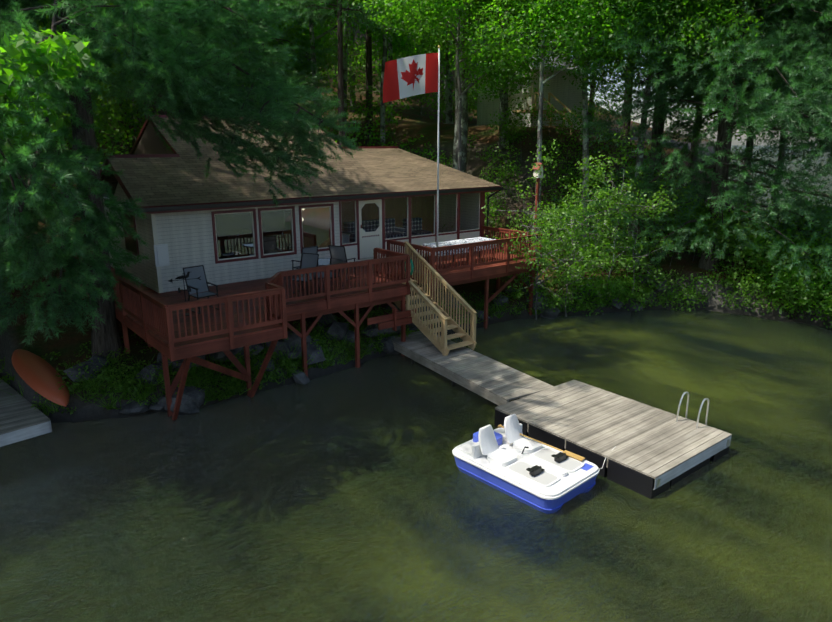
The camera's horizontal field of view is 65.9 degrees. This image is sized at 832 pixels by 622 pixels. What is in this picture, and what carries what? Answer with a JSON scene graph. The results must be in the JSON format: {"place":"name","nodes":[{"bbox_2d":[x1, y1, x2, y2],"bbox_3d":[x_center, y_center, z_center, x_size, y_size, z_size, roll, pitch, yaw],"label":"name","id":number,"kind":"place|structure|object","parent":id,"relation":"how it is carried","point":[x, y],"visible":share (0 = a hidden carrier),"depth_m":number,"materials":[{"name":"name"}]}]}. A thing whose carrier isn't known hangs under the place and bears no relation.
{"place":"outdoors","nodes":[
{"label":"outdoors","id":0,"kind":"place"},
{"bbox_2d":[103,192,484,292],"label":"cottage walls","id":1,"kind":"structure","parent":0,"point":[208,239],"depth_m":19.59,"materials":[{"name":"white wood"}]},
{"bbox_2d":[114,121,173,204],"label":"cottage gables","id":2,"kind":"object","parent":1,"relation":"on","point":[150,142],"visible":0.12,"depth_m":21.16,"materials":[{"name":"brown wood"}]},
{"bbox_2d":[153,244,169,266],"bbox_3d":[-6.996,-1.529,17.674,0.380,0.600,0.055,-11,19,-37],"label":"electrical box","id":3,"kind":"object","parent":1,"relation":"attached to","point":[161,254],"visible":0.96,"depth_m":17.65,"materials":[{"name":"white paint"}]},
{"bbox_2d":[102,194,438,260],"bbox_3d":[-4.268,-3.352,23.835,12.310,2.140,6.280,-11,19,-37],"label":"cottage interior","id":4,"kind":"object","parent":1,"relation":"in","point":[349,233],"depth_m":25.36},
{"bbox_2d":[108,160,502,237],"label":"roof fascia","id":5,"kind":"structure","parent":1,"relation":"on","point":[156,210],"depth_m":19.50,"materials":[{"name":"brown wood"}]},
{"bbox_2d":[100,154,179,193],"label":"roof","id":6,"kind":"structure","parent":5,"relation":"attached to","point":[112,180],"depth_m":19.18,"materials":[{"name":"brown"}]},
{"bbox_2d":[107,157,214,207],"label":"roof","id":7,"kind":"structure","parent":5,"relation":"on","point":[161,182],"depth_m":18.01,"materials":[{"name":"brown"}]},
{"bbox_2d":[129,114,295,154],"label":"main roof","id":8,"kind":"structure","parent":5,"relation":"attached to","point":[137,141],"depth_m":22.26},
{"bbox_2d":[149,117,390,203],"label":"main roof","id":9,"kind":"structure","parent":5,"relation":"on","point":[223,184],"depth_m":20.17,"materials":[{"name":"brown"}]},
{"bbox_2d":[342,146,397,148],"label":"roof","id":10,"kind":"structure","parent":5,"relation":"attached to","point":[359,147],"depth_m":28.54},
{"bbox_2d":[347,148,500,192],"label":"roof","id":11,"kind":"structure","parent":5,"relation":"on","point":[395,170],"depth_m":25.03,"materials":[{"name":"brown"}]},
{"bbox_2d":[0,145,831,621],"bbox_3d":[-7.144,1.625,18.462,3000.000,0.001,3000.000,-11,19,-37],"label":"water","id":12,"kind":"structure","parent":0,"point":[352,495],"depth_m":11.41,"materials":[{"name":"green liquid"}]},
{"bbox_2d":[0,378,51,446],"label":"dock","id":13,"kind":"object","parent":12,"relation":"in","point":[21,419],"depth_m":14.26,"materials":[{"name":"grey wood"}]},
{"bbox_2d":[392,331,553,405],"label":"dock walkway","id":14,"kind":"structure","parent":12,"relation":"in","point":[493,381],"depth_m":16.99,"materials":[{"name":"grey wood"}]},
{"bbox_2d":[394,241,476,355],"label":"dock stairs","id":15,"kind":"structure","parent":14,"relation":"on","point":[446,320],"depth_m":18.91,"materials":[{"name":"brown wood"}]},
{"bbox_2d":[452,414,599,513],"bbox_3d":[2.070,2.792,12.319,1.660,1.098,2.490,-13,20,-41],"label":"pedal boat","id":16,"kind":"object","parent":12,"relation":"on","point":[509,458],"visible":0.98,"depth_m":12.01,"materials":[{"name":"white plastic"}]},
{"bbox_2d":[494,380,731,498],"bbox_3d":[4.150,2.634,13.966,2.870,0.570,4.030,-11,19,-37],"label":"floating dock","id":17,"kind":"object","parent":12,"relation":"in","point":[654,452],"visible":0.94,"depth_m":13.30,"materials":[{"name":"grey wood"}]},
{"bbox_2d":[676,392,709,427],"bbox_3d":[5.918,2.666,13.863,0.439,1.819,0.488,-11,19,-37],"label":"dock ladder","id":18,"kind":"object","parent":17,"relation":"attached to","point":[684,393],"visible":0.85,"depth_m":13.71,"materials":[{"name":"silver metal"}]},
{"bbox_2d":[0,0,831,422],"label":"ground","id":19,"kind":"structure","parent":0,"point":[72,338],"depth_m":25.73,"materials":[{"name":"green plant"}]},
{"bbox_2d":[11,349,69,405],"bbox_3d":[-9.079,1.472,15.542,3.100,0.333,0.788,26,11,36],"label":"canoe","id":20,"kind":"object","parent":19,"relation":"on","point":[37,373],"visible":0.94,"depth_m":15.16,"materials":[{"name":"orange plastic"}]},
{"bbox_2d":[0,0,365,359],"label":"pine","id":21,"kind":"object","parent":19,"relation":"on","point":[57,91],"depth_m":12.82,"materials":[{"name":"green plant"}]},
{"bbox_2d":[0,28,95,146],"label":"oak twig leaves","id":22,"kind":"object","parent":21,"relation":"attached to","point":[50,47],"visible":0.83,"depth_m":9.97,"materials":[{"name":"green plant"}]},
{"bbox_2d":[64,226,542,419],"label":"decks","id":23,"kind":"object","parent":19,"relation":"on","point":[247,314],"visible":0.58,"depth_m":16.95,"materials":[{"name":"red wood"}]},
{"bbox_2d":[169,272,200,315],"bbox_3d":[-5.537,-0.416,15.473,0.778,1.065,0.262,-6,16,-21],"label":"weathervane","id":24,"kind":"object","parent":23,"relation":"on","point":[182,277],"visible":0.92,"depth_m":15.39,"materials":[{"name":"black metal"}]},
{"bbox_2d":[183,265,218,313],"bbox_3d":[-5.328,-0.540,15.940,0.624,1.076,0.585,13,19,40],"label":"chair","id":25,"kind":"object","parent":23,"relation":"on","point":[197,286],"visible":0.85,"depth_m":16.02,"materials":[{"name":"black"}]},
{"bbox_2d":[291,246,318,282],"bbox_3d":[-3.334,-1.437,19.357,0.585,1.076,0.624,-14,20,-42],"label":"chair","id":26,"kind":"object","parent":23,"relation":"on","point":[313,249],"visible":0.38,"depth_m":19.12,"materials":[{"name":"black"}]},
{"bbox_2d":[292,253,319,294],"bbox_3d":[-3.074,-1.021,17.772,0.585,1.076,0.624,7,16,26],"label":"chair","id":27,"kind":"object","parent":23,"relation":"on","point":[308,260],"visible":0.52,"depth_m":17.90,"materials":[{"name":"black"}]},
{"bbox_2d":[309,258,343,289],"bbox_3d":[-2.652,-1.078,18.677,1.150,0.727,1.150,-11,19,-37],"label":"patio table","id":28,"kind":"object","parent":23,"relation":"on","point":[325,261],"visible":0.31,"depth_m":18.62,"materials":[{"name":"black"}]},
{"bbox_2d":[328,245,355,280],"bbox_3d":[-2.247,-1.502,19.605,0.585,1.076,0.624,7,16,26],"label":"chair","id":29,"kind":"object","parent":23,"relation":"on","point":[337,252],"visible":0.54,"depth_m":19.32,"materials":[{"name":"black"}]},
{"bbox_2d":[405,259,413,275],"bbox_3d":[-0.211,-1.032,18.955,0.072,1.091,0.429,-11,19,-37],"label":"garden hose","id":30,"kind":"object","parent":23,"relation":"attached to","point":[412,267],"visible":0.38,"depth_m":18.75,"materials":[{"name":"green rubber"}]},
{"bbox_2d":[436,48,439,246],"bbox_3d":[0.683,-4.500,19.838,0.061,6.750,0.064,-11,19,-37],"label":"flag pole","id":31,"kind":"object","parent":23,"relation":"on","point":[438,149],"visible":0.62,"depth_m":19.74,"materials":[{"name":"silver metal"}]},
{"bbox_2d":[383,53,437,102],"bbox_3d":[-0.109,-6.844,18.823,1.756,1.460,0.227,-5,16,-20],"label":"flag","id":32,"kind":"object","parent":31,"relation":"attached to","point":[396,86],"depth_m":18.76,"materials":[{"name":"red fabric"}]},
{"bbox_2d":[437,62,438,226],"bbox_3d":[0.668,-5.135,19.600,0.058,5.300,0.038,-11,19,-37],"label":"flag halyard","id":33,"kind":"object","parent":31,"relation":"attached to","point":[438,84],"visible":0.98,"depth_m":19.15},
{"bbox_2d":[422,237,496,264],"bbox_3d":[1.548,-2.012,22.156,2.708,0.760,0.908,-11,19,-37],"label":"long table","id":34,"kind":"object","parent":23,"relation":"on","point":[458,241],"visible":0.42,"depth_m":21.89,"materials":[{"name":"fabric"}]},
{"bbox_2d":[0,269,739,415],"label":"ground cover plants","id":35,"kind":"object","parent":19,"relation":"on","point":[125,383],"visible":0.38,"depth_m":16.26,"materials":[{"name":"green plant"}]},
{"bbox_2d":[64,267,697,414],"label":"shore rocks","id":36,"kind":"object","parent":19,"relation":"on","point":[192,401],"visible":0.33,"depth_m":17.43,"materials":[{"name":"grey stone"}]},
{"bbox_2d":[0,0,831,367],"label":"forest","id":37,"kind":"object","parent":19,"relation":"on","point":[520,16],"depth_m":24.75,"materials":[{"name":"green plant"}]},
{"bbox_2d":[0,0,831,327],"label":"pine needles","id":38,"kind":"object","parent":19,"relation":"on","point":[808,82],"visible":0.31,"depth_m":22.86,"materials":[{"name":"green plant"}]},
{"bbox_2d":[2,0,831,318],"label":"shrubs","id":39,"kind":"object","parent":19,"relation":"on","point":[588,252],"visible":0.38,"depth_m":24.03,"materials":[{"name":"green plant"}]},
{"bbox_2d":[475,43,595,134],"bbox_3d":[7.907,-12.691,38.163,7.020,6.110,9.065,-11,19,-37],"label":"neighbour cabin","id":40,"kind":"object","parent":19,"relation":"on","point":[559,93],"visible":0.23,"depth_m":38.04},
{"bbox_2d":[532,163,544,279],"bbox_3d":[4.505,-3.086,24.177,0.395,4.870,0.340,-11,19,-37],"label":"lamp post","id":41,"kind":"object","parent":19,"relation":"on","point":[542,168],"depth_m":23.69,"materials":[{"name":"beige paint"}]},
{"bbox_2d":[552,46,825,145],"label":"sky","id":42,"kind":"structure","parent":0,"point":[734,141],"materials":[{"name":"white"}]}
]}

